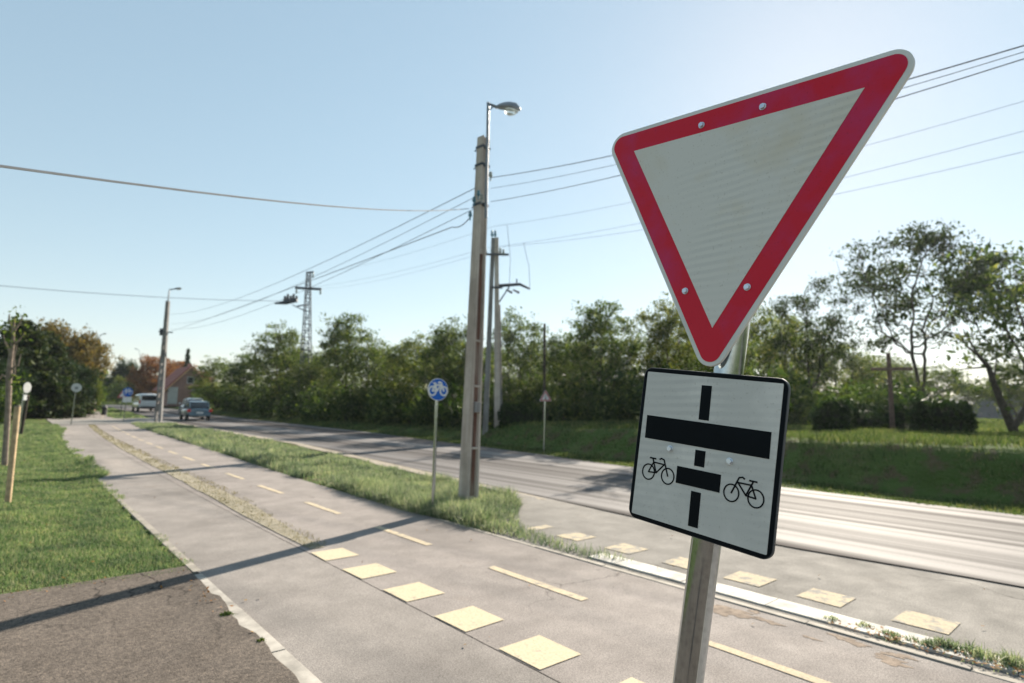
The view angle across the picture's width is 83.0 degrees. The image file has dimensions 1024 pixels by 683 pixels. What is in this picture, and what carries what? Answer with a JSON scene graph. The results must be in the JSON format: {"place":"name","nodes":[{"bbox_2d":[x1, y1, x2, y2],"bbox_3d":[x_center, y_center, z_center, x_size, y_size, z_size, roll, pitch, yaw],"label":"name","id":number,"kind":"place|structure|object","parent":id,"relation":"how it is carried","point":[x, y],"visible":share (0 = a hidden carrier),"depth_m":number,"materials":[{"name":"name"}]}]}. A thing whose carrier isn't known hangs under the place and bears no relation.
{"place":"outdoors","nodes":[
{"label":"outdoors","id":0,"kind":"place"},
{"bbox_2d":[47,418,170,423],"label":"side street","id":1,"kind":"structure","parent":0,"point":[96,421],"depth_m":42.61,"materials":[{"name":"grey asphalt"}]},
{"bbox_2d":[0,566,298,682],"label":"driveway","id":2,"kind":"structure","parent":0,"point":[141,628],"depth_m":3.97,"materials":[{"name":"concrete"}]},
{"bbox_2d":[4,460,1023,677],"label":"fallen leaves","id":3,"kind":"object","parent":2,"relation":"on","point":[896,638],"visible":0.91,"depth_m":4.06,"materials":[{"name":"orange plant"}]},
{"bbox_2d":[59,416,557,682],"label":"footway","id":4,"kind":"structure","parent":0,"point":[321,621],"depth_m":4.74,"materials":[{"name":"concrete"}]},
{"bbox_2d":[177,423,546,499],"bbox_3d":[-11.188,4.250,25.442,1.358,0.060,39.290,6,-8,-37],"label":"shoulder","id":5,"kind":"object","parent":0,"point":[377,462],"visible":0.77,"depth_m":16.73},
{"bbox_2d":[0,401,1023,592],"bbox_3d":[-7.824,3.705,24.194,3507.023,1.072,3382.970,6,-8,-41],"label":"ground","id":6,"kind":"structure","parent":0,"point":[929,486],"depth_m":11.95,"materials":[{"name":"green plant"}]},
{"bbox_2d":[4,405,20,502],"bbox_3d":[-7.623,1.821,8.823,0.083,1.684,0.078,6,-8,-41],"label":"wooden stake","id":7,"kind":"object","parent":6,"relation":"on","point":[12,454],"visible":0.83,"depth_m":8.81,"materials":[{"name":"brown wood"}]},
{"bbox_2d":[0,305,32,464],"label":"young tree","id":8,"kind":"object","parent":6,"relation":"on","point":[10,370],"visible":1,"depth_m":13.47,"materials":[{"name":"green plant"}]},
{"bbox_2d":[0,356,41,404],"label":"tree","id":9,"kind":"object","parent":6,"relation":"on","point":[3,367],"visible":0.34,"depth_m":42.23,"materials":[{"name":"green plant"}]},
{"bbox_2d":[19,395,28,433],"bbox_3d":[-20.953,3.287,24.837,0.260,1.961,0.117,1,-6,0],"label":"wooden stake","id":10,"kind":"object","parent":6,"relation":"on","point":[24,416],"visible":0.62,"depth_m":24.81,"materials":[{"name":"brown wood"}]},
{"bbox_2d":[18,382,30,434],"bbox_3d":[-17.905,2.634,21.198,0.317,2.282,0.336,6,-8,-41],"label":"road sign","id":11,"kind":"object","parent":6,"relation":"on","point":[27,387],"visible":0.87,"depth_m":21.24,"materials":[{"name":"metal"}]},
{"bbox_2d":[0,318,93,419],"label":"conifer tree","id":12,"kind":"object","parent":6,"relation":"on","point":[53,388],"visible":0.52,"depth_m":45.54,"materials":[{"name":"green plant"}]},
{"bbox_2d":[38,330,98,414],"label":"conifer tree","id":13,"kind":"object","parent":6,"relation":"on","point":[58,350],"visible":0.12,"depth_m":51.85,"materials":[{"name":"green plant"}]},
{"bbox_2d":[35,317,124,381],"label":"tree","id":14,"kind":"object","parent":6,"relation":"on","point":[92,351],"visible":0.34,"depth_m":64.56,"materials":[{"name":"green plant"}]},
{"bbox_2d":[63,357,108,403],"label":"tree","id":15,"kind":"object","parent":6,"relation":"on","point":[84,373],"visible":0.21,"depth_m":57.62,"materials":[{"name":"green plant"}]},
{"bbox_2d":[84,372,104,405],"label":"tree","id":16,"kind":"object","parent":6,"relation":"on","point":[97,390],"visible":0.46,"depth_m":59.80,"materials":[{"name":"green plant"}]},
{"bbox_2d":[0,423,191,593],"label":"lawn grass","id":17,"kind":"structure","parent":6,"relation":"on","point":[55,455],"depth_m":7.38,"materials":[{"name":"green plant"}]},
{"bbox_2d":[99,408,145,417],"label":"verge grass","id":18,"kind":"structure","parent":6,"relation":"on","point":[113,413],"depth_m":52.50,"materials":[{"name":"green plant"}]},
{"bbox_2d":[108,357,139,402],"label":"tree","id":19,"kind":"object","parent":6,"relation":"on","point":[120,369],"visible":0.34,"depth_m":123.67,"materials":[{"name":"green plant"}]},
{"bbox_2d":[122,388,132,420],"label":"road sign","id":20,"kind":"object","parent":6,"relation":"on","point":[127,392],"visible":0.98,"depth_m":43.46,"materials":[{"name":"metal"}]},
{"bbox_2d":[62,439,200,574],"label":"kerb","id":21,"kind":"structure","parent":6,"relation":"on","point":[194,569],"depth_m":7.07,"materials":[{"name":"concrete"}]},
{"bbox_2d":[123,353,184,393],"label":"tree","id":22,"kind":"object","parent":6,"relation":"on","point":[142,376],"visible":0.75,"depth_m":104.22,"materials":[{"name":"brown plant"}]},
{"bbox_2d":[154,287,181,421],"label":"lamp pole","id":23,"kind":"object","parent":6,"relation":"on","point":[163,331],"visible":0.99,"depth_m":41.97,"materials":[{"name":"grey concrete"}]},
{"bbox_2d":[152,364,206,405],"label":"house","id":24,"kind":"structure","parent":6,"relation":"on","point":[177,382],"depth_m":82.82,"materials":[{"name":"paint"}]},
{"bbox_2d":[186,379,220,397],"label":"tree","id":25,"kind":"object","parent":6,"relation":"on","point":[202,384],"visible":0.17,"depth_m":79.90,"materials":[{"name":"green plant"}]},
{"bbox_2d":[189,355,251,408],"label":"tree","id":26,"kind":"object","parent":6,"relation":"on","point":[211,371],"visible":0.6,"depth_m":68.30,"materials":[{"name":"green plant"}]},
{"bbox_2d":[216,352,270,411],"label":"tree","id":27,"kind":"object","parent":6,"relation":"on","point":[239,375],"visible":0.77,"depth_m":60.76,"materials":[{"name":"green plant"}]},
{"bbox_2d":[195,573,321,682],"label":"kerb","id":28,"kind":"structure","parent":6,"relation":"on","point":[294,665],"depth_m":3.96,"materials":[{"name":"concrete"}]},
{"bbox_2d":[239,319,324,401],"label":"tree","id":29,"kind":"object","parent":6,"relation":"on","point":[275,357],"visible":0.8,"depth_m":54.91,"materials":[{"name":"green plant"}]},
{"bbox_2d":[265,347,324,402],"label":"tree","id":30,"kind":"object","parent":6,"relation":"on","point":[288,368],"visible":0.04,"depth_m":71.19,"materials":[{"name":"green plant"}]},
{"bbox_2d":[274,271,321,395],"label":"lattice tower","id":31,"kind":"structure","parent":6,"relation":"on","point":[290,300],"depth_m":54.32,"materials":[{"name":"metal"}]},
{"bbox_2d":[307,131,1022,287],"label":"power cable","id":32,"kind":"object","parent":31,"relation":"hanging from","point":[639,223],"visible":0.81,"depth_m":21.88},
{"bbox_2d":[315,101,1023,273],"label":"power cable","id":33,"kind":"object","parent":31,"relation":"hanging from","point":[630,202],"visible":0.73,"depth_m":22.47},
{"bbox_2d":[326,152,1021,288],"bbox_3d":[1.985,-5.321,28.137,5.382,4.502,66.041,6,-8,-41],"label":"power cable","id":34,"kind":"object","parent":31,"relation":"hanging from","point":[833,194],"visible":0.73,"depth_m":17.50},
{"bbox_2d":[282,358,341,401],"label":"tree","id":35,"kind":"object","parent":6,"relation":"on","point":[313,374],"visible":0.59,"depth_m":52.28,"materials":[{"name":"green plant"}]},
{"bbox_2d":[306,340,361,394],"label":"tree","id":36,"kind":"object","parent":6,"relation":"on","point":[320,353],"visible":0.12,"depth_m":62.73,"materials":[{"name":"green plant"}]},
{"bbox_2d":[311,312,384,418],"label":"tree","id":37,"kind":"object","parent":6,"relation":"on","point":[350,347],"visible":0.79,"depth_m":43.76,"materials":[{"name":"green plant"}]},
{"bbox_2d":[347,337,407,410],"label":"tree","id":38,"kind":"object","parent":6,"relation":"on","point":[375,353],"visible":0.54,"depth_m":41.18,"materials":[{"name":"green plant"}]},
{"bbox_2d":[131,420,632,560],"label":"verge grass","id":39,"kind":"structure","parent":6,"relation":"on","point":[485,509],"depth_m":10.89,"materials":[{"name":"green plant"}]},
{"bbox_2d":[376,330,441,422],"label":"tree","id":40,"kind":"object","parent":6,"relation":"on","point":[415,346],"visible":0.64,"depth_m":38.64,"materials":[{"name":"green plant"}]},
{"bbox_2d":[406,333,465,394],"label":"tree","id":41,"kind":"object","parent":6,"relation":"on","point":[434,337],"visible":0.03,"depth_m":49.24,"materials":[{"name":"green plant"}]},
{"bbox_2d":[428,378,447,509],"bbox_3d":[-1.147,1.611,8.680,0.338,2.110,0.074,5,-8,-35],"label":"cycle path sign","id":42,"kind":"object","parent":6,"relation":"on","point":[437,389],"visible":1,"depth_m":8.70,"materials":[{"name":"metal"}]},
{"bbox_2d":[407,314,485,425],"bbox_3d":[-3.763,1.768,34.928,5.266,7.069,4.696,3,-7,-22],"label":"tree","id":43,"kind":"object","parent":6,"relation":"on","point":[443,344],"visible":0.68,"depth_m":34.33,"materials":[{"name":"green plant"}]},
{"bbox_2d":[439,347,506,396],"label":"tree","id":44,"kind":"object","parent":6,"relation":"on","point":[483,370],"visible":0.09,"depth_m":37.48,"materials":[{"name":"green plant"}]},
{"bbox_2d":[0,357,949,428],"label":"undergrowth","id":45,"kind":"object","parent":6,"relation":"on","point":[612,404],"visible":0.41,"depth_m":31.37,"materials":[{"name":"green plant"}]},
{"bbox_2d":[458,102,519,501],"bbox_3d":[-0.408,-0.622,9.612,0.992,7.107,0.511,-4,-8,39],"label":"lamp pole","id":46,"kind":"object","parent":6,"relation":"on","point":[470,453],"visible":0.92,"depth_m":9.70,"materials":[{"name":"concrete"}]},
{"bbox_2d":[0,165,468,210],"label":"power cable","id":47,"kind":"object","parent":46,"relation":"attached to","point":[70,175],"visible":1,"depth_m":3.32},
{"bbox_2d":[167,218,468,332],"bbox_3d":[-13.055,-1.300,25.979,0.244,1.947,40.624,5,-8,-37],"label":"power cable","id":48,"kind":"object","parent":46,"relation":"hanging from","point":[348,266],"visible":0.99,"depth_m":12.98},
{"bbox_2d":[181,187,475,313],"bbox_3d":[-12.864,-2.312,26.162,0.013,2.599,40.628,5,-8,-37],"label":"power cable","id":49,"kind":"object","parent":46,"relation":"hanging from","point":[352,248],"visible":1,"depth_m":13.93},
{"bbox_2d":[491,52,1022,188],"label":"power cable","id":50,"kind":"object","parent":46,"relation":"hanging from","point":[902,88],"visible":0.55,"depth_m":5.17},
{"bbox_2d":[491,58,1023,201],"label":"power cable","id":51,"kind":"object","parent":46,"relation":"hanging from","point":[896,98],"visible":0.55,"depth_m":5.20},
{"bbox_2d":[492,45,1023,177],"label":"power cable","id":52,"kind":"object","parent":46,"relation":"hanging from","point":[908,79],"visible":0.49,"depth_m":5.16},
{"bbox_2d":[482,230,529,434],"bbox_3d":[-0.315,-0.054,26.268,2.251,10.187,0.616,1,-6,0],"label":"power pole","id":53,"kind":"object","parent":6,"relation":"on","point":[494,255],"visible":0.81,"depth_m":26.11,"materials":[{"name":"grey concrete"}]},
{"bbox_2d":[482,344,530,394],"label":"tree","id":54,"kind":"object","parent":6,"relation":"on","point":[512,364],"visible":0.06,"depth_m":43.34,"materials":[{"name":"green plant"}]},
{"bbox_2d":[497,402,542,426],"bbox_3d":[0.466,3.263,25.239,2.202,1.261,1.331,1,-6,2],"label":"hedge","id":55,"kind":"object","parent":6,"relation":"on","point":[507,414],"visible":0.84,"depth_m":24.92,"materials":[{"name":"green plant"}]},
{"bbox_2d":[484,305,563,405],"bbox_3d":[0.535,1.540,32.102,4.255,6.963,4.774,2,-6,-15],"label":"tree","id":56,"kind":"object","parent":6,"relation":"on","point":[509,337],"visible":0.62,"depth_m":31.55,"materials":[{"name":"green plant"}]},
{"bbox_2d":[543,324,545,420],"bbox_3d":[1.356,1.417,23.950,0.140,4.341,0.133,6,-8,-41],"label":"utility pole","id":57,"kind":"object","parent":6,"relation":"on","point":[544,357],"visible":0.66,"depth_m":23.97,"materials":[{"name":"brown"}]},
{"bbox_2d":[540,390,550,451],"bbox_3d":[1.156,2.847,20.232,0.423,2.262,0.083,2,-6,-15],"label":"warning sign","id":58,"kind":"object","parent":6,"relation":"on","point":[545,397],"visible":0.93,"depth_m":20.26,"materials":[{"name":"metal"}]},
{"bbox_2d":[521,329,593,419],"bbox_3d":[2.833,1.971,30.868,4.142,5.478,4.036,-5,-8,43],"label":"tree","id":59,"kind":"object","parent":6,"relation":"on","point":[556,345],"visible":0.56,"depth_m":30.34,"materials":[{"name":"green plant"}]},
{"bbox_2d":[558,299,653,408],"bbox_3d":[4.646,0.992,28.442,4.728,6.407,4.294,0,-6,8],"label":"tree","id":60,"kind":"object","parent":6,"relation":"on","point":[609,343],"visible":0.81,"depth_m":28.27,"materials":[{"name":"green plant"}]},
{"bbox_2d":[603,330,677,418],"bbox_3d":[6.643,1.937,30.362,4.032,5.013,4.524,7,-8,-43],"label":"tree","id":61,"kind":"object","parent":6,"relation":"on","point":[631,364],"visible":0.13,"depth_m":30.03,"materials":[{"name":"green plant"}]},
{"bbox_2d":[631,291,698,380],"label":"tree","id":62,"kind":"object","parent":6,"relation":"on","point":[662,329],"visible":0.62,"depth_m":27.56,"materials":[{"name":"green plant"}]},
{"bbox_2d":[683,305,763,375],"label":"tree","id":63,"kind":"object","parent":6,"relation":"on","point":[701,366],"visible":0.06,"depth_m":22.32,"materials":[{"name":"green plant"}]},
{"bbox_2d":[677,343,774,374],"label":"tree","id":64,"kind":"object","parent":6,"relation":"on","point":[748,363],"visible":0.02,"depth_m":30.26,"materials":[{"name":"green plant"}]},
{"bbox_2d":[438,519,1023,682],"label":"kerb","id":65,"kind":"structure","parent":6,"relation":"on","point":[911,651],"depth_m":4.39,"materials":[{"name":"concrete"}]},
{"bbox_2d":[612,49,914,682],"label":"give way sign","id":66,"kind":"object","parent":6,"relation":"on","point":[730,199],"visible":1,"depth_m":1.48,"materials":[{"name":"metal"}]},
{"bbox_2d":[747,297,829,397],"bbox_3d":[14.576,1.273,33.144,6.034,7.436,6.772,2,-6,-7],"label":"tree","id":67,"kind":"object","parent":6,"relation":"on","point":[767,348],"visible":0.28,"depth_m":32.03,"materials":[{"name":"green plant"}]},
{"bbox_2d":[755,314,841,395],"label":"tree","id":68,"kind":"object","parent":6,"relation":"on","point":[826,377],"visible":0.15,"depth_m":40.33,"materials":[{"name":"green plant"}]},
{"bbox_2d":[588,553,1023,676],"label":"kerb","id":69,"kind":"structure","parent":6,"relation":"on","point":[773,602],"depth_m":4.70,"materials":[{"name":"concrete"}]},
{"bbox_2d":[816,614,1023,673],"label":"kerb weeds","id":70,"kind":"object","parent":69,"relation":"on","point":[1007,658],"visible":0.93,"depth_m":3.89,"materials":[{"name":"green plant"}]},
{"bbox_2d":[762,272,872,398],"bbox_3d":[15.200,0.492,29.400,4.854,8.362,4.790,6,-8,-39],"label":"tree","id":71,"kind":"object","parent":6,"relation":"on","point":[780,338],"visible":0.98,"depth_m":29.08,"materials":[{"name":"green plant"}]},
{"bbox_2d":[808,397,852,430],"bbox_3d":[9.601,2.307,17.463,1.194,1.287,1.584,-2,-7,27],"label":"hedge","id":72,"kind":"object","parent":6,"relation":"on","point":[831,414],"visible":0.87,"depth_m":16.94,"materials":[{"name":"green plant"}]},
{"bbox_2d":[806,341,886,394],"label":"tree","id":73,"kind":"object","parent":6,"relation":"on","point":[858,361],"visible":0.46,"depth_m":42.17,"materials":[{"name":"green plant"}]},
{"bbox_2d":[849,400,907,429],"bbox_3d":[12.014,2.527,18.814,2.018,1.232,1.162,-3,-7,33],"label":"hedge","id":74,"kind":"object","parent":6,"relation":"on","point":[900,421],"visible":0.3,"depth_m":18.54,"materials":[{"name":"green plant"}]},
{"bbox_2d":[831,351,942,397],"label":"tree","id":75,"kind":"object","parent":6,"relation":"on","point":[907,376],"visible":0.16,"depth_m":45.85,"materials":[{"name":"green plant"}]},
{"bbox_2d":[871,353,912,429],"bbox_3d":[11.771,1.766,17.903,1.282,2.842,0.174,1,-6,0],"label":"wayside cross","id":76,"kind":"object","parent":6,"relation":"on","point":[889,369],"visible":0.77,"depth_m":17.92,"materials":[{"name":"wood"}]},
{"bbox_2d":[827,218,1014,393],"bbox_3d":[21.371,-0.664,30.564,8.316,11.154,8.660,-2,-7,24],"label":"tree","id":77,"kind":"object","parent":6,"relation":"on","point":[925,240],"visible":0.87,"depth_m":29.56,"materials":[{"name":"green plant"}]},
{"bbox_2d":[903,391,979,434],"bbox_3d":[11.579,2.035,15.683,1.666,1.414,2.074,-4,-8,36],"label":"hedge","id":78,"kind":"object","parent":6,"relation":"on","point":[923,413],"visible":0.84,"depth_m":15.14,"materials":[{"name":"green plant"}]},
{"bbox_2d":[898,363,988,412],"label":"tree","id":79,"kind":"object","parent":6,"relation":"on","point":[935,375],"visible":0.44,"depth_m":47.10,"materials":[{"name":"green plant"}]},
{"bbox_2d":[911,240,1023,432],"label":"tree","id":80,"kind":"object","parent":6,"relation":"on","point":[1011,423],"visible":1,"depth_m":22.78,"materials":[{"name":"green plant"}]},
{"bbox_2d":[931,247,1023,370],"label":"tree","id":81,"kind":"object","parent":6,"relation":"on","point":[1015,277],"visible":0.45,"depth_m":27.66,"materials":[{"name":"green plant"}]},
{"bbox_2d":[949,395,1023,418],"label":"shed","id":82,"kind":"structure","parent":6,"relation":"on","point":[990,411],"depth_m":65.63,"materials":[{"name":"metal"}]},
{"bbox_2d":[968,359,1023,422],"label":"tree","id":83,"kind":"object","parent":6,"relation":"on","point":[1018,392],"visible":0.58,"depth_m":43.56,"materials":[{"name":"green plant"}]},
{"bbox_2d":[0,0,1023,397],"label":"sky","id":84,"kind":"structure","parent":0,"point":[373,104],"materials":[{"name":"blue"}]},
{"bbox_2d":[84,412,1010,682],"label":"cycle path","id":85,"kind":"structure","parent":0,"point":[618,626],"depth_m":4.96,"materials":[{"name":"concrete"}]},
{"bbox_2d":[89,424,325,548],"bbox_3d":[-14.667,3.807,21.695,0.566,0.001,39.532,6,-8,-39],"label":"grass strip","id":86,"kind":"object","parent":85,"relation":"on","point":[280,530],"depth_m":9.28,"materials":[{"name":"plant"}]},
{"bbox_2d":[85,425,559,682],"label":"path seam","id":87,"kind":"object","parent":85,"relation":"on","point":[384,592],"visible":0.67,"depth_m":4.75,"materials":[{"name":"grey concrete"}]},
{"bbox_2d":[311,548,357,560],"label":"crossing square","id":88,"kind":"structure","parent":85,"relation":"on","point":[331,554],"depth_m":6.21,"materials":[{"name":"yellow paint"}]},
{"bbox_2d":[343,563,395,578],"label":"crossing square","id":89,"kind":"structure","parent":85,"relation":"on","point":[369,570],"depth_m":5.62,"materials":[{"name":"yellow paint"}]},
{"bbox_2d":[375,526,431,544],"bbox_3d":[-1.365,2.392,7.151,0.093,0.001,1.266,6,-8,-41],"label":"dash","id":90,"kind":"object","parent":85,"relation":"on","point":[404,536],"visible":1,"depth_m":7.13,"materials":[{"name":"paint"}]},
{"bbox_2d":[384,582,443,601],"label":"crossing square","id":91,"kind":"structure","parent":85,"relation":"on","point":[413,591],"depth_m":5.01,"materials":[{"name":"yellow paint"}]},
{"bbox_2d":[435,606,503,631],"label":"crossing square","id":92,"kind":"structure","parent":85,"relation":"on","point":[469,618],"depth_m":4.40,"materials":[{"name":"yellow paint"}]},
{"bbox_2d":[488,566,588,600],"bbox_3d":[0.197,2.214,5.337,0.093,0.001,1.271,6,-8,-41],"label":"dash","id":93,"kind":"object","parent":85,"relation":"on","point":[549,587],"visible":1,"depth_m":5.28,"materials":[{"name":"paint"}]},
{"bbox_2d":[499,635,579,668],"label":"crossing square","id":94,"kind":"structure","parent":85,"relation":"on","point":[539,652],"depth_m":3.82,"materials":[{"name":"yellow paint"}]},
{"bbox_2d":[709,641,831,682],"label":"dash","id":95,"kind":"object","parent":85,"relation":"on","point":[805,676],"visible":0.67,"depth_m":3.69,"materials":[{"name":"paint"}]},
{"bbox_2d":[713,604,917,667],"bbox_3d":[2.090,2.125,4.272,0.326,0.001,1.521,6,-8,-41],"label":"dirt stain","id":96,"kind":"object","parent":85,"relation":"on","point":[722,610],"visible":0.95,"depth_m":4.13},
{"bbox_2d":[100,404,1023,586],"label":"road","id":97,"kind":"structure","parent":0,"point":[984,545],"depth_m":9.59,"materials":[{"name":"grey asphalt"}]},
{"bbox_2d":[132,394,156,411],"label":"delivery van","id":98,"kind":"object","parent":97,"relation":"on","point":[144,401],"visible":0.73,"depth_m":62.16,"materials":[{"name":"white paint"}]},
{"bbox_2d":[179,401,212,420],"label":"passenger car","id":99,"kind":"object","parent":97,"relation":"on","point":[201,409],"visible":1,"depth_m":46.56,"materials":[{"name":"grey paint"}]},
{"bbox_2d":[479,486,1023,681],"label":"crossing apron","id":100,"kind":"object","parent":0,"point":[881,593],"visible":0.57,"depth_m":5.56,"materials":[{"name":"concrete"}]},
{"bbox_2d":[557,532,594,540],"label":"crossing square","id":101,"kind":"structure","parent":100,"relation":"on","point":[577,536],"depth_m":7.25,"materials":[{"name":"yellow paint"}]},
{"bbox_2d":[604,543,646,553],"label":"crossing square","id":102,"kind":"structure","parent":100,"relation":"on","point":[626,548],"depth_m":6.67,"materials":[{"name":"yellow paint"}]},
{"bbox_2d":[663,557,688,568],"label":"crossing square","id":103,"kind":"structure","parent":100,"relation":"on","point":[682,562],"depth_m":6.10,"materials":[{"name":"yellow paint"}]},
{"bbox_2d":[723,571,776,586],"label":"crossing square","id":104,"kind":"structure","parent":100,"relation":"on","point":[749,578],"depth_m":5.55,"materials":[{"name":"yellow paint"}]},
{"bbox_2d":[796,588,855,606],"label":"crossing square","id":105,"kind":"structure","parent":100,"relation":"on","point":[830,598],"depth_m":5.03,"materials":[{"name":"yellow paint"}]},
{"bbox_2d":[892,610,959,633],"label":"crossing square","id":106,"kind":"structure","parent":100,"relation":"on","point":[929,622],"depth_m":4.48,"materials":[{"name":"yellow paint"}]},
{"bbox_2d":[787,417,1023,432],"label":"field grass","id":107,"kind":"structure","parent":0,"point":[989,424],"depth_m":31.48,"materials":[{"name":"green plant"}]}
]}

